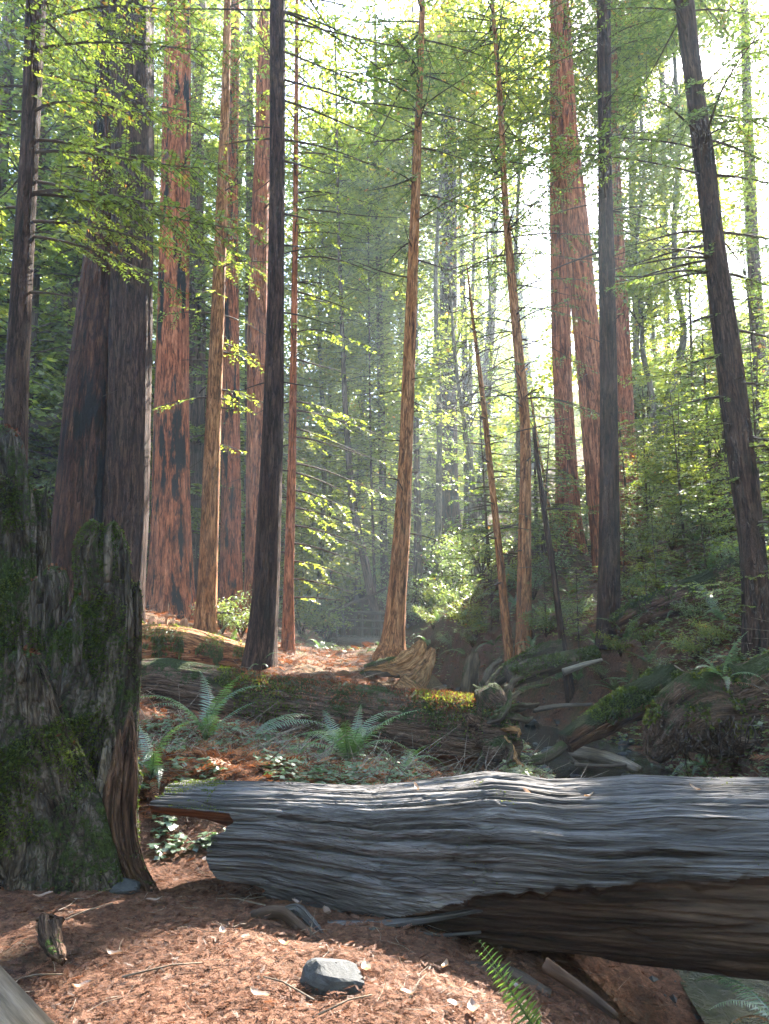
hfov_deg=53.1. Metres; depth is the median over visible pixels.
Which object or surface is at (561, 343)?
redwood tree
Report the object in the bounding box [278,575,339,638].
shrub
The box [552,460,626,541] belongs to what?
sapling
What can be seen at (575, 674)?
sword fern
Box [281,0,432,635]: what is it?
redwood tree
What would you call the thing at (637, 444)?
shrub
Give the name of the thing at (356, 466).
distant redwood
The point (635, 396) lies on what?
shrub
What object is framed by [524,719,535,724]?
creek stone
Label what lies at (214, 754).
forest litter
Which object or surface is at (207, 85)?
distant redwood
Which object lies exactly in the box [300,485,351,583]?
sapling
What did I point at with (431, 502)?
distant redwood
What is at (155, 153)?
distant redwood
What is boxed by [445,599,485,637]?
shrub
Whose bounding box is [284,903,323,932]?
twisted root
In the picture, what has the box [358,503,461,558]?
shrub
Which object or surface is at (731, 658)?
sword fern
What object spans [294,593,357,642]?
shrub
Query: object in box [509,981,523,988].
dry leaf
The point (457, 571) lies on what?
shrub
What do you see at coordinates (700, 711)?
root mound
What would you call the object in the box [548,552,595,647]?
sapling
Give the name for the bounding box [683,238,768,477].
sapling
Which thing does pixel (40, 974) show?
fallen twig
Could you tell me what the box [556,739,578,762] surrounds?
driftwood
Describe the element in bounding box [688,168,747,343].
distant redwood
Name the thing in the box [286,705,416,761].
sword fern
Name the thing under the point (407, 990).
dry leaf
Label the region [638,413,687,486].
sapling
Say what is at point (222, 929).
dry leaf
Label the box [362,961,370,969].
dry leaf
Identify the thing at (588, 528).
shrub
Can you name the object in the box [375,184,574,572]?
broadleaf tree
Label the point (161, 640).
draped log
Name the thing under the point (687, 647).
shrub
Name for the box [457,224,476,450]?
distant redwood
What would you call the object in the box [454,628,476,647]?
shrub
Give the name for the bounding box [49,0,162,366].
distant redwood
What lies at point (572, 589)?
sword fern
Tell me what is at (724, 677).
sword fern
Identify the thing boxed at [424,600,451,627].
sword fern
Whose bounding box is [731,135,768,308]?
distant redwood
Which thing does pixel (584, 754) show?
driftwood
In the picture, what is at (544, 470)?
redwood tree
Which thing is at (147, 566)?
shrub
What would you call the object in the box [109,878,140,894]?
rock
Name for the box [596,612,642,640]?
sword fern
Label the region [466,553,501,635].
sapling
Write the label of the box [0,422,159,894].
broken stump
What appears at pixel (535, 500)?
sapling
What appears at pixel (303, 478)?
sapling
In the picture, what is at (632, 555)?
sapling
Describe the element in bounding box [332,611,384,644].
footbridge
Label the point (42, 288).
distant redwood
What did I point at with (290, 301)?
distant redwood
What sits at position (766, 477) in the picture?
shrub
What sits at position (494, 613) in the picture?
shrub
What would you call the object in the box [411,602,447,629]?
shrub
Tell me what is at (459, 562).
shrub
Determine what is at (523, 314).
distant redwood
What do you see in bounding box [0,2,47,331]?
distant redwood
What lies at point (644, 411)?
sapling
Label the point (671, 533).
shrub
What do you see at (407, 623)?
shrub
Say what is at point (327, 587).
sapling
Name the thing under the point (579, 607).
sword fern
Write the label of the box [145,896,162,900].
dry leaf
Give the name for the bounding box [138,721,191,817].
sword fern
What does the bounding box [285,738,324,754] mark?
sword fern
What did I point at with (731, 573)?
sapling
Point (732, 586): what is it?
sapling
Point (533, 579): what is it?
shrub
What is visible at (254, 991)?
dry leaf
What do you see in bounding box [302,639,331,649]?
sword fern
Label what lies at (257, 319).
redwood tree
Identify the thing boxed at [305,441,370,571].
sapling
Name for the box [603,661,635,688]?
sword fern
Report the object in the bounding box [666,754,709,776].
sword fern
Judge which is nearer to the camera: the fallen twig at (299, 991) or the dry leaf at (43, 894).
the fallen twig at (299, 991)
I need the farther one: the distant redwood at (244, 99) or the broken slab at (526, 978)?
the distant redwood at (244, 99)
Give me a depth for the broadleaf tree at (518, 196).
35.27 m
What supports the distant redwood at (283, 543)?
on the ground
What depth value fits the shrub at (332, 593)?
46.48 m
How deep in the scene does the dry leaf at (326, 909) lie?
4.31 m
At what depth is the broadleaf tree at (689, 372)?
32.09 m
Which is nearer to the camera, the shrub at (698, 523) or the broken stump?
the broken stump
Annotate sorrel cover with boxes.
[138,632,768,859]
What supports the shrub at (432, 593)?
on the ground
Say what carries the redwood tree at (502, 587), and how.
on the ground
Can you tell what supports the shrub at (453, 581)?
on the ground
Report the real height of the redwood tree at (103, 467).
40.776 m
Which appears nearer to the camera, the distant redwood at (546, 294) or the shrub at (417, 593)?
the shrub at (417, 593)
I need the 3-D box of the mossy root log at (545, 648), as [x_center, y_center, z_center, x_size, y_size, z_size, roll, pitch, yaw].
[2.950,3.273,16.453,1.767,1.163,0.460,-3,-9,17]
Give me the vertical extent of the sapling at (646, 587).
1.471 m
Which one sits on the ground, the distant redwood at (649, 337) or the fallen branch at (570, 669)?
the distant redwood at (649, 337)
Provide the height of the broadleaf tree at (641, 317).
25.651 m
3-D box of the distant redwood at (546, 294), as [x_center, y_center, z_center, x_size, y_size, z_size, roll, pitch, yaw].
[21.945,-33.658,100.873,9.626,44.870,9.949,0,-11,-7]
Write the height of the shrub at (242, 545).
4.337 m
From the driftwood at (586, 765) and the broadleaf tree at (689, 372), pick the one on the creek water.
the driftwood at (586, 765)
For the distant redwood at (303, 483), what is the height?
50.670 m
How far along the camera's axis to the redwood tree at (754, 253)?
29.77 m
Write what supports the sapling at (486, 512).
on the ground
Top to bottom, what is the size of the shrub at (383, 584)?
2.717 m
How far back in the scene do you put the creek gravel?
5.01 m
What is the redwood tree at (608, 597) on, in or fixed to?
on the ground
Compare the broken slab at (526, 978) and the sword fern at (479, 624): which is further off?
the sword fern at (479, 624)
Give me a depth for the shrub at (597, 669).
15.43 m
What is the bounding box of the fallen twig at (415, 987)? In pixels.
[407,974,426,1002]
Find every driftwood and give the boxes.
[520,741,567,765]
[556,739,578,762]
[568,746,642,773]
[574,762,626,767]
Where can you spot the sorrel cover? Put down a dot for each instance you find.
(171, 827)
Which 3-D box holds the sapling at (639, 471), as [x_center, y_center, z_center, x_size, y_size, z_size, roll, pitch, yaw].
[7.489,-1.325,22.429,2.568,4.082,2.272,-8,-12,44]
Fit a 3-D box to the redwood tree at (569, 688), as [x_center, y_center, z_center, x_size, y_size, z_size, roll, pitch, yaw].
[3.322,1.108,16.444,2.143,6.345,1.758,-6,-10,35]
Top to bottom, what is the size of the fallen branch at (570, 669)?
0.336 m
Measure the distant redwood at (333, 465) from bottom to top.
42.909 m
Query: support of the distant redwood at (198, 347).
on the ground
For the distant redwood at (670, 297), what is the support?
on the ground
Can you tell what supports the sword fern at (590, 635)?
on the ground
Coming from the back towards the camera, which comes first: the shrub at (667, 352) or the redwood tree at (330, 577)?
the redwood tree at (330, 577)
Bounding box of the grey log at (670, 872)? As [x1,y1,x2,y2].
[148,771,768,980]
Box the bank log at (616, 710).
[558,664,684,752]
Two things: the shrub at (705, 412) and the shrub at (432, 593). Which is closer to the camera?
the shrub at (705, 412)
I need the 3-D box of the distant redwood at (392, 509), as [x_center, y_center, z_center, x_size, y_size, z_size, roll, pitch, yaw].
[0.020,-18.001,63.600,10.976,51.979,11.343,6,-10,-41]
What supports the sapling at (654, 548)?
on the ground
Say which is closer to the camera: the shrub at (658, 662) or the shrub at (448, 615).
the shrub at (658, 662)
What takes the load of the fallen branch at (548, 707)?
on the ground
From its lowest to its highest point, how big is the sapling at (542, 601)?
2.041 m
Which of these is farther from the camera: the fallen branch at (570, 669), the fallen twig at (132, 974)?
the fallen branch at (570, 669)
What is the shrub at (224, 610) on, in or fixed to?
on the ground
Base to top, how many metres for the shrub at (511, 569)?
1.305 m
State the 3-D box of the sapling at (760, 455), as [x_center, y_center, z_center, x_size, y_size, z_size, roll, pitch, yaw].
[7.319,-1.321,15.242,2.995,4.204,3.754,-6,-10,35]
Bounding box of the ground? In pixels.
[0,310,768,1023]
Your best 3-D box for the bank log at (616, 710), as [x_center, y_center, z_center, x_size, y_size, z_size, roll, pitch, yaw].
[3.641,2.947,11.613,2.219,1.243,0.765,4,-9,-28]
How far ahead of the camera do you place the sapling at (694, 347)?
32.26 m
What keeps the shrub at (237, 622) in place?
on the ground
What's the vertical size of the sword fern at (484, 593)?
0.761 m
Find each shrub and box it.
[146,546,198,580]
[191,590,251,633]
[217,603,250,636]
[218,496,243,577]
[242,546,359,613]
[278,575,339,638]
[280,541,333,597]
[294,521,379,578]
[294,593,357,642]
[296,555,345,593]
[309,575,349,611]
[311,549,389,610]
[314,548,413,598]
[348,561,433,603]
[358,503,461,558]
[370,585,431,628]
[406,576,457,618]
[409,560,466,596]
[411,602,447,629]
[412,531,514,594]
[417,573,480,610]
[418,584,468,609]
[422,536,492,587]
[431,509,533,575]
[436,630,453,648]
[442,546,490,579]
[442,599,465,623]
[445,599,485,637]
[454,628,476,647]
[459,573,487,602]
[473,546,544,591]
[484,603,499,621]
[487,493,585,555]
[494,546,574,599]
[519,605,570,636]
[540,592,596,623]
[572,351,711,441]
[575,315,764,420]
[581,495,624,553]
[587,663,610,680]
[593,630,631,656]
[620,511,673,561]
[620,568,651,599]
[621,619,662,647]
[622,455,700,510]
[623,500,701,549]
[624,582,671,595]
[625,441,721,493]
[632,336,748,434]
[635,409,685,463]
[636,405,712,463]
[638,347,719,441]
[640,371,768,461]
[646,654,670,666]
[656,480,724,525]
[666,500,734,542]
[668,630,713,659]
[669,593,721,622]
[680,374,768,453]
[686,615,740,645]
[695,529,768,565]
[708,435,768,497]
[731,528,768,547]
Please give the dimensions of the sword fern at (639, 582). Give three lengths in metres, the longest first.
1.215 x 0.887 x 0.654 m
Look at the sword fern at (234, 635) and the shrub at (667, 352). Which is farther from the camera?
the shrub at (667, 352)
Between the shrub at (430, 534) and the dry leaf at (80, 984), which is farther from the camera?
the shrub at (430, 534)
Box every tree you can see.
[0,0,267,466]
[2,0,162,488]
[19,0,221,622]
[58,0,304,621]
[96,0,465,670]
[151,0,324,634]
[154,0,306,630]
[191,0,374,631]
[195,0,336,569]
[207,0,401,639]
[230,0,406,653]
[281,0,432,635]
[283,74,390,641]
[283,105,463,610]
[284,97,425,558]
[297,0,441,596]
[299,0,454,609]
[304,0,517,660]
[306,40,505,500]
[327,0,532,617]
[337,0,485,625]
[356,235,576,588]
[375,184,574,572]
[378,0,549,555]
[383,0,633,655]
[387,0,522,555]
[402,0,644,542]
[421,94,519,528]
[429,0,708,553]
[432,258,533,692]
[436,0,716,577]
[476,414,579,702]
[479,0,768,660]
[501,0,735,532]
[511,0,737,649]
[515,384,575,551]
[533,0,766,500]
[540,0,768,497]
[549,8,719,445]
[571,2,703,430]
[594,223,700,374]
[619,0,737,375]
[633,347,716,443]
[641,0,768,404]
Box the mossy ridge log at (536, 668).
[504,645,601,687]
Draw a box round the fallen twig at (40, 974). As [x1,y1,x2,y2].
[13,973,63,979]
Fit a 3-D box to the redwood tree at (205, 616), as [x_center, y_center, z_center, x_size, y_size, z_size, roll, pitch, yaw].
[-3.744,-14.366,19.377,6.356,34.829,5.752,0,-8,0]
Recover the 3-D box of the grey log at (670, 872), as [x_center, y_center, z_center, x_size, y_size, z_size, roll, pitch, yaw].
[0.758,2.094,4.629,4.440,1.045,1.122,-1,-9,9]
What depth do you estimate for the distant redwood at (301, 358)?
89.28 m
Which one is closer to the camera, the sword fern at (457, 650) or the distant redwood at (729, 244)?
the sword fern at (457, 650)
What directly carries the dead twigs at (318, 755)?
on the ground
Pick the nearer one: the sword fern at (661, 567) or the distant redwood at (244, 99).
the sword fern at (661, 567)
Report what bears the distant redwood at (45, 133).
on the ground
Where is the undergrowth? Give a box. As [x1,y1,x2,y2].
[32,304,768,778]
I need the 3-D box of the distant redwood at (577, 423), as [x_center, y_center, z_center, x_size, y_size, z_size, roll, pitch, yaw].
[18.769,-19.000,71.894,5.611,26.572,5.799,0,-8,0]
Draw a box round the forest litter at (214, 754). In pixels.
[138,398,768,820]
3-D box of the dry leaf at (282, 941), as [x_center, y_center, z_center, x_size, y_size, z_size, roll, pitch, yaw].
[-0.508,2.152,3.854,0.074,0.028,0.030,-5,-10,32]
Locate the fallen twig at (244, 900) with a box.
[217,898,265,905]
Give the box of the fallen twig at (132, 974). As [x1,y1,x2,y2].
[122,962,201,977]
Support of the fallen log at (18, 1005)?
on the ground
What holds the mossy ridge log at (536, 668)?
on the ground
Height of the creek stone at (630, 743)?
0.120 m
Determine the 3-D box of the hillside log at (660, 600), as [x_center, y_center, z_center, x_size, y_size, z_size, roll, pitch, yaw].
[5.604,1.661,14.789,2.685,1.514,0.779,-8,-11,41]
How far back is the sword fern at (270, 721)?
9.64 m
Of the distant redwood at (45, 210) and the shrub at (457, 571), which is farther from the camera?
the distant redwood at (45, 210)
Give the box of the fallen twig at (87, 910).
[65,903,112,919]
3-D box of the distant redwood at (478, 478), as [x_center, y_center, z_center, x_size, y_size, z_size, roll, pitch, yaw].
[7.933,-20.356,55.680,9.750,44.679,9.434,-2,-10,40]
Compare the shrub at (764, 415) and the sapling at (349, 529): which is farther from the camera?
the sapling at (349, 529)
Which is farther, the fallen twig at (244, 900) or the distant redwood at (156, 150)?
the distant redwood at (156, 150)
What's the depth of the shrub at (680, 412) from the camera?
31.26 m
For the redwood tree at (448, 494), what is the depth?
43.09 m
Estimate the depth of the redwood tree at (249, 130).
33.12 m
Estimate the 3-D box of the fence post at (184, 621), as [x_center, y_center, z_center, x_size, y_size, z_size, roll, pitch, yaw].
[-3.916,2.402,15.010,0.130,0.670,0.100,0,-8,0]
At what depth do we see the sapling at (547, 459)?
21.79 m
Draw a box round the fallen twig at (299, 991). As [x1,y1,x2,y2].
[263,976,313,1000]
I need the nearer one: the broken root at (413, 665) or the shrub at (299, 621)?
the broken root at (413, 665)
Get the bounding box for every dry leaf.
[32,891,52,896]
[72,980,91,987]
[106,948,122,954]
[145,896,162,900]
[219,924,226,933]
[250,986,269,995]
[277,939,288,944]
[323,905,330,913]
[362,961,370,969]
[399,988,416,993]
[441,958,447,967]
[446,999,461,1005]
[467,997,477,1012]
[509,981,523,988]
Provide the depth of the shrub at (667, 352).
32.83 m
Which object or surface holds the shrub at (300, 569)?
on the ground
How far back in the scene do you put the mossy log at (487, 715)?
10.55 m
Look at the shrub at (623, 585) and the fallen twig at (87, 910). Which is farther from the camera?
the shrub at (623, 585)
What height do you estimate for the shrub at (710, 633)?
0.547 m
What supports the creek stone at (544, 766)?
on the ground
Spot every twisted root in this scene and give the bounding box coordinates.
[250,905,320,940]
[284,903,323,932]
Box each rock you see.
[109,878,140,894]
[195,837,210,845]
[300,958,365,996]
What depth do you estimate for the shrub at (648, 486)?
26.60 m
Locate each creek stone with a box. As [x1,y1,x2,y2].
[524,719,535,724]
[535,764,549,771]
[618,740,626,744]
[627,738,634,744]
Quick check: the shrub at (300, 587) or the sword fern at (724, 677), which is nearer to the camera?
the sword fern at (724, 677)
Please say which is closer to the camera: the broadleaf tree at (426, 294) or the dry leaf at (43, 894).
the dry leaf at (43, 894)
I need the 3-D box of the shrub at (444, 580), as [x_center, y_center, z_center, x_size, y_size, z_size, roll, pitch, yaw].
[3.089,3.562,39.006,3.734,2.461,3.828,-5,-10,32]
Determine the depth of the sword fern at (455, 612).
25.46 m
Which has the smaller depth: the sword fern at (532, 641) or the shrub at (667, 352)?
the sword fern at (532, 641)
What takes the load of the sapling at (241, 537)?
on the ground
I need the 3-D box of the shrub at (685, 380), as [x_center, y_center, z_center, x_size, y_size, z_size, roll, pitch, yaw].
[12.542,-5.302,32.758,6.894,4.519,6.207,-6,-11,37]
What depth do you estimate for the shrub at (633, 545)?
19.55 m
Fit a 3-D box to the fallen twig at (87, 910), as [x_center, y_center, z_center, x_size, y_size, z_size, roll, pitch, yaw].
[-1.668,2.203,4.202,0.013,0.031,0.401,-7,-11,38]
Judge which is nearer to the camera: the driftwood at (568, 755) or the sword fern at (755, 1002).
the sword fern at (755, 1002)
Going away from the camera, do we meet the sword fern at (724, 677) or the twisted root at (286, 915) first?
the twisted root at (286, 915)
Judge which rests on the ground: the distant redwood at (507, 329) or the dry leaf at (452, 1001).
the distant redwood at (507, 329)
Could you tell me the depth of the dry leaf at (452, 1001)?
3.23 m
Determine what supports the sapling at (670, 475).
on the ground
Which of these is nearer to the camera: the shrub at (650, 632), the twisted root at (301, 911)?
the twisted root at (301, 911)
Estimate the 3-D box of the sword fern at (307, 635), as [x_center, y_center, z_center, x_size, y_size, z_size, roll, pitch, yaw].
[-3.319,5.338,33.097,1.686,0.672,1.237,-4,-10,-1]
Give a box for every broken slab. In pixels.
[465,960,551,997]
[541,957,617,1019]
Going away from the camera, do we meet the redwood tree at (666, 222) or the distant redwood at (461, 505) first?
the redwood tree at (666, 222)
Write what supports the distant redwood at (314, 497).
on the ground
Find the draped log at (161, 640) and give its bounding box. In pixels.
[142,621,244,667]
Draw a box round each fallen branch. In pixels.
[320,587,386,618]
[532,703,592,712]
[562,658,602,675]
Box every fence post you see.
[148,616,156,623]
[180,618,187,626]
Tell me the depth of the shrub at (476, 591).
22.98 m
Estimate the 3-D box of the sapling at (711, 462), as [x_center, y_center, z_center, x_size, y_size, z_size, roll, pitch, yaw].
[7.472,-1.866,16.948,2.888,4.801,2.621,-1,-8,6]
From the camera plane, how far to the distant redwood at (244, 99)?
48.25 m
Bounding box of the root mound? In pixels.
[642,652,768,775]
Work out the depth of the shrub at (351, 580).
43.54 m
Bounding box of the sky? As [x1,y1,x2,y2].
[0,0,768,428]
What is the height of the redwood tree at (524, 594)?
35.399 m
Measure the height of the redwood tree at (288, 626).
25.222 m
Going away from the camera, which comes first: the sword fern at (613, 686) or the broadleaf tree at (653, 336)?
the sword fern at (613, 686)
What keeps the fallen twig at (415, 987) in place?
on the ground
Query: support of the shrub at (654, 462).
on the ground
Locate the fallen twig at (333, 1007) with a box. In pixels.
[312,994,371,1018]
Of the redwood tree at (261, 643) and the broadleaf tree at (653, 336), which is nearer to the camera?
the redwood tree at (261, 643)
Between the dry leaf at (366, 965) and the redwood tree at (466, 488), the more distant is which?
the redwood tree at (466, 488)
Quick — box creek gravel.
[325,597,766,1019]
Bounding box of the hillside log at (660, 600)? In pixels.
[609,556,740,636]
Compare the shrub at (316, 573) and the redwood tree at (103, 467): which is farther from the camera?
the shrub at (316, 573)
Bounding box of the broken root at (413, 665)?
[359,639,435,689]
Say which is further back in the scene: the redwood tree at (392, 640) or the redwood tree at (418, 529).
the redwood tree at (418, 529)
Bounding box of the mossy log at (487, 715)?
[140,658,549,772]
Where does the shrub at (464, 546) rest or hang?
on the ground
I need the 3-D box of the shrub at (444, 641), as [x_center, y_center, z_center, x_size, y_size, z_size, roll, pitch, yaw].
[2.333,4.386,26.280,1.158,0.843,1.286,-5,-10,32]
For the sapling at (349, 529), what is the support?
on the ground
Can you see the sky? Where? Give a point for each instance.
(534, 326)
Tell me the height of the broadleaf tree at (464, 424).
13.847 m
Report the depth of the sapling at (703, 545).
15.86 m
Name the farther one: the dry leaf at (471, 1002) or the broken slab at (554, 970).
the broken slab at (554, 970)
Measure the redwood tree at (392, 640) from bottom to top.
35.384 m
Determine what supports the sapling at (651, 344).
on the ground
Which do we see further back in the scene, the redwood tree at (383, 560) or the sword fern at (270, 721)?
the redwood tree at (383, 560)
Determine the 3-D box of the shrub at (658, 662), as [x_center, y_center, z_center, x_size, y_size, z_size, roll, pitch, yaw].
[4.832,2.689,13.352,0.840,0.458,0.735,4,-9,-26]
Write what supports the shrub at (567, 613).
on the ground
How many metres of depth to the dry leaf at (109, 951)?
3.74 m
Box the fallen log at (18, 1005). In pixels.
[0,966,53,1023]
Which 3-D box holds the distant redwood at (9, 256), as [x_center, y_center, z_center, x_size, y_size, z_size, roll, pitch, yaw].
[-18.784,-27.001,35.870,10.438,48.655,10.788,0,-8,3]
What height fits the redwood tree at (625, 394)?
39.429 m
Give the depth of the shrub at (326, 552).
49.18 m
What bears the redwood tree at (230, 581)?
on the ground
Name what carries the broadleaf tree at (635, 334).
on the ground
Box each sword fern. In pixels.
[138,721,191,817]
[140,672,267,741]
[219,713,321,744]
[229,629,243,642]
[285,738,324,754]
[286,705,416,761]
[295,627,323,639]
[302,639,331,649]
[365,744,443,778]
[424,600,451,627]
[439,602,467,618]
[440,648,464,656]
[466,620,486,636]
[474,584,513,604]
[475,634,500,650]
[476,940,541,1023]
[489,592,516,609]
[513,634,542,646]
[538,600,554,616]
[550,669,582,687]
[559,576,592,595]
[566,596,596,618]
[581,626,594,642]
[594,678,618,690]
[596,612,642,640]
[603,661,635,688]
[620,564,657,589]
[624,648,656,663]
[641,547,676,572]
[655,635,687,649]
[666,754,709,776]
[690,580,738,627]
[694,631,767,695]
[695,975,768,1023]
[701,642,743,666]
[707,544,715,567]
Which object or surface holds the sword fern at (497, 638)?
on the ground
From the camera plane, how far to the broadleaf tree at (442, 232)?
43.26 m
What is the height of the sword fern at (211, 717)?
0.937 m
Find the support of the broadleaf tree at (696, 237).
on the ground
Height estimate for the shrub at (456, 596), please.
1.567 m
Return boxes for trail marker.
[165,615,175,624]
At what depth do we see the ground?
4.58 m
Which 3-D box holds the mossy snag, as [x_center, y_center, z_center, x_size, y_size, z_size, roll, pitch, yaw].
[1.608,2.773,12.856,0.783,0.880,0.316,-4,-9,24]
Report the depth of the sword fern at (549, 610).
19.44 m
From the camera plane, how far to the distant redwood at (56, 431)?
26.44 m
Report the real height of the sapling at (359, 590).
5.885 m
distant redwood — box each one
[0,0,85,487]
[0,0,161,489]
[0,0,198,530]
[0,1,158,370]
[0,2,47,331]
[0,6,60,317]
[0,14,62,400]
[31,0,301,561]
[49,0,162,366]
[147,0,318,594]
[153,0,302,504]
[153,2,284,465]
[153,14,164,340]
[205,0,358,553]
[239,1,304,504]
[239,76,336,619]
[283,126,326,511]
[284,253,353,544]
[301,269,376,549]
[320,115,379,552]
[326,1,435,563]
[361,0,501,551]
[411,112,499,514]
[421,1,550,517]
[457,50,515,492]
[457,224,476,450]
[482,73,577,476]
[491,169,542,415]
[529,111,578,408]
[571,197,598,434]
[626,167,676,371]
[639,116,693,347]
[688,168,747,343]
[696,92,747,324]
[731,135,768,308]
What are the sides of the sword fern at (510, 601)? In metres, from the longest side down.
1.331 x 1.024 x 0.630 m
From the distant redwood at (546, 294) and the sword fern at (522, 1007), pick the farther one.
the distant redwood at (546, 294)
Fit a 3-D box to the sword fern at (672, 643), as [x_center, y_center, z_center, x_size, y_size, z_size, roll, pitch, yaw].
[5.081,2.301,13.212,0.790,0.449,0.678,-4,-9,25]
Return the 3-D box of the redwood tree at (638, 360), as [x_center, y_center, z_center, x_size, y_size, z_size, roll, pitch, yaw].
[12.249,-18.355,38.177,8.478,29.971,7.955,0,-8,0]
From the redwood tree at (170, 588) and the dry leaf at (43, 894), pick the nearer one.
the dry leaf at (43, 894)
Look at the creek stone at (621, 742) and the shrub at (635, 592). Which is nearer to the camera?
the creek stone at (621, 742)
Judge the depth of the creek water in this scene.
5.12 m
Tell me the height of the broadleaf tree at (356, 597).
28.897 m
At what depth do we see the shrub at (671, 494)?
18.76 m
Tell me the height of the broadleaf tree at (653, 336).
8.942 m
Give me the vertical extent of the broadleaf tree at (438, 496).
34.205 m
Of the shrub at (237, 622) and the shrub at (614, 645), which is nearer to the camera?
the shrub at (614, 645)
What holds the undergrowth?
on the ground
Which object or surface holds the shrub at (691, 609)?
on the ground
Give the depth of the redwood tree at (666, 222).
41.07 m
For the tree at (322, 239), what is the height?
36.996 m
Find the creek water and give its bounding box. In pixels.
[440,681,768,1023]
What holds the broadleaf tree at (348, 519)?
on the ground
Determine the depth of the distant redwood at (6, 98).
26.84 m
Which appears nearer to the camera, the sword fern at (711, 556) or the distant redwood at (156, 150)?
the sword fern at (711, 556)
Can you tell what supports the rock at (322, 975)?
on the ground
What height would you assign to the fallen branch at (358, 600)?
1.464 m
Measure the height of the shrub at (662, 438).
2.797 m
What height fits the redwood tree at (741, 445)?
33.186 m
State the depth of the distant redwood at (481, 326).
81.20 m
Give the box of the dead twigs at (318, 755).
[0,401,768,1023]
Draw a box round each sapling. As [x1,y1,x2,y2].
[217,482,243,587]
[280,533,345,611]
[294,485,344,572]
[295,433,310,520]
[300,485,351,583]
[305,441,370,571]
[324,504,389,569]
[341,500,428,595]
[411,398,551,603]
[453,402,596,545]
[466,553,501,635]
[467,425,598,576]
[515,554,566,631]
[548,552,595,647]
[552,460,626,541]
[575,214,700,424]
[583,406,662,545]
[586,514,651,584]
[617,208,768,465]
[619,400,668,531]
[624,551,663,604]
[626,393,723,542]
[626,488,683,589]
[631,390,735,563]
[633,375,684,465]
[638,313,765,500]
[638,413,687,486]
[644,289,754,421]
[661,330,768,531]
[661,341,768,615]
[670,493,735,568]
[675,348,768,552]
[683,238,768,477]
[703,547,740,614]
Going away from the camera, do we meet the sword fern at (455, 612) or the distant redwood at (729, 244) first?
the sword fern at (455, 612)
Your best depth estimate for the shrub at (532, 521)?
22.25 m
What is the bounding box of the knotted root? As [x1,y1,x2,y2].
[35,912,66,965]
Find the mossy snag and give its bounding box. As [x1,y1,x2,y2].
[459,651,502,693]
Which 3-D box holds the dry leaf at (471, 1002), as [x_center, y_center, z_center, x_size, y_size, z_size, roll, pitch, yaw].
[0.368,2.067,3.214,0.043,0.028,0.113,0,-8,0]
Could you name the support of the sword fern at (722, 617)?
on the ground
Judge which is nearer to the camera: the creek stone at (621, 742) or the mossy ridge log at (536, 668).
the creek stone at (621, 742)
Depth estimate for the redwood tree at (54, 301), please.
33.76 m
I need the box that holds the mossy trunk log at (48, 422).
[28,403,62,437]
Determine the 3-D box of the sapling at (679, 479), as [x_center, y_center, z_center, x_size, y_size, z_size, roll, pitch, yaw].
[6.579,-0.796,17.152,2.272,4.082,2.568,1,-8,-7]
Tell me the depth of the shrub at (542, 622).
17.90 m
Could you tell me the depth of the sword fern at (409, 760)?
8.34 m
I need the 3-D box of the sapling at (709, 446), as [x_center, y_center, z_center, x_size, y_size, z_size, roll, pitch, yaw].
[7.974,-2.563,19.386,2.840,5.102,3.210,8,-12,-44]
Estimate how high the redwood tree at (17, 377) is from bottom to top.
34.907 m
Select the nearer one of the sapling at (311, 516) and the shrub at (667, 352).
the shrub at (667, 352)
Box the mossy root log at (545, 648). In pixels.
[495,638,562,685]
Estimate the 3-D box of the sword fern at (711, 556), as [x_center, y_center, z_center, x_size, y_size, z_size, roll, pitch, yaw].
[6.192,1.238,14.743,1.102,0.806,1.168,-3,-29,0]
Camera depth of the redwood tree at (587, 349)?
23.17 m
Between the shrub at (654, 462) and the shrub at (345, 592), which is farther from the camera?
the shrub at (345, 592)
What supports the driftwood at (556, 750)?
on the ground
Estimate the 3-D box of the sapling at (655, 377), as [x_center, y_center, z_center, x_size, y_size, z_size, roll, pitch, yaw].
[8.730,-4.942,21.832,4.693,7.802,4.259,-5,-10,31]
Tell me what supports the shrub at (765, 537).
on the ground
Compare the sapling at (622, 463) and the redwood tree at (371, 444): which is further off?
the redwood tree at (371, 444)
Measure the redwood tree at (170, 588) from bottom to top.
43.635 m
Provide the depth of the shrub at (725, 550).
14.59 m
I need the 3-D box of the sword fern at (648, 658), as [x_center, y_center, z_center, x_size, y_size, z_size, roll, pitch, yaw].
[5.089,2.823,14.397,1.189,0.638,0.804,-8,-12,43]
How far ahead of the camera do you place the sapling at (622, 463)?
23.11 m

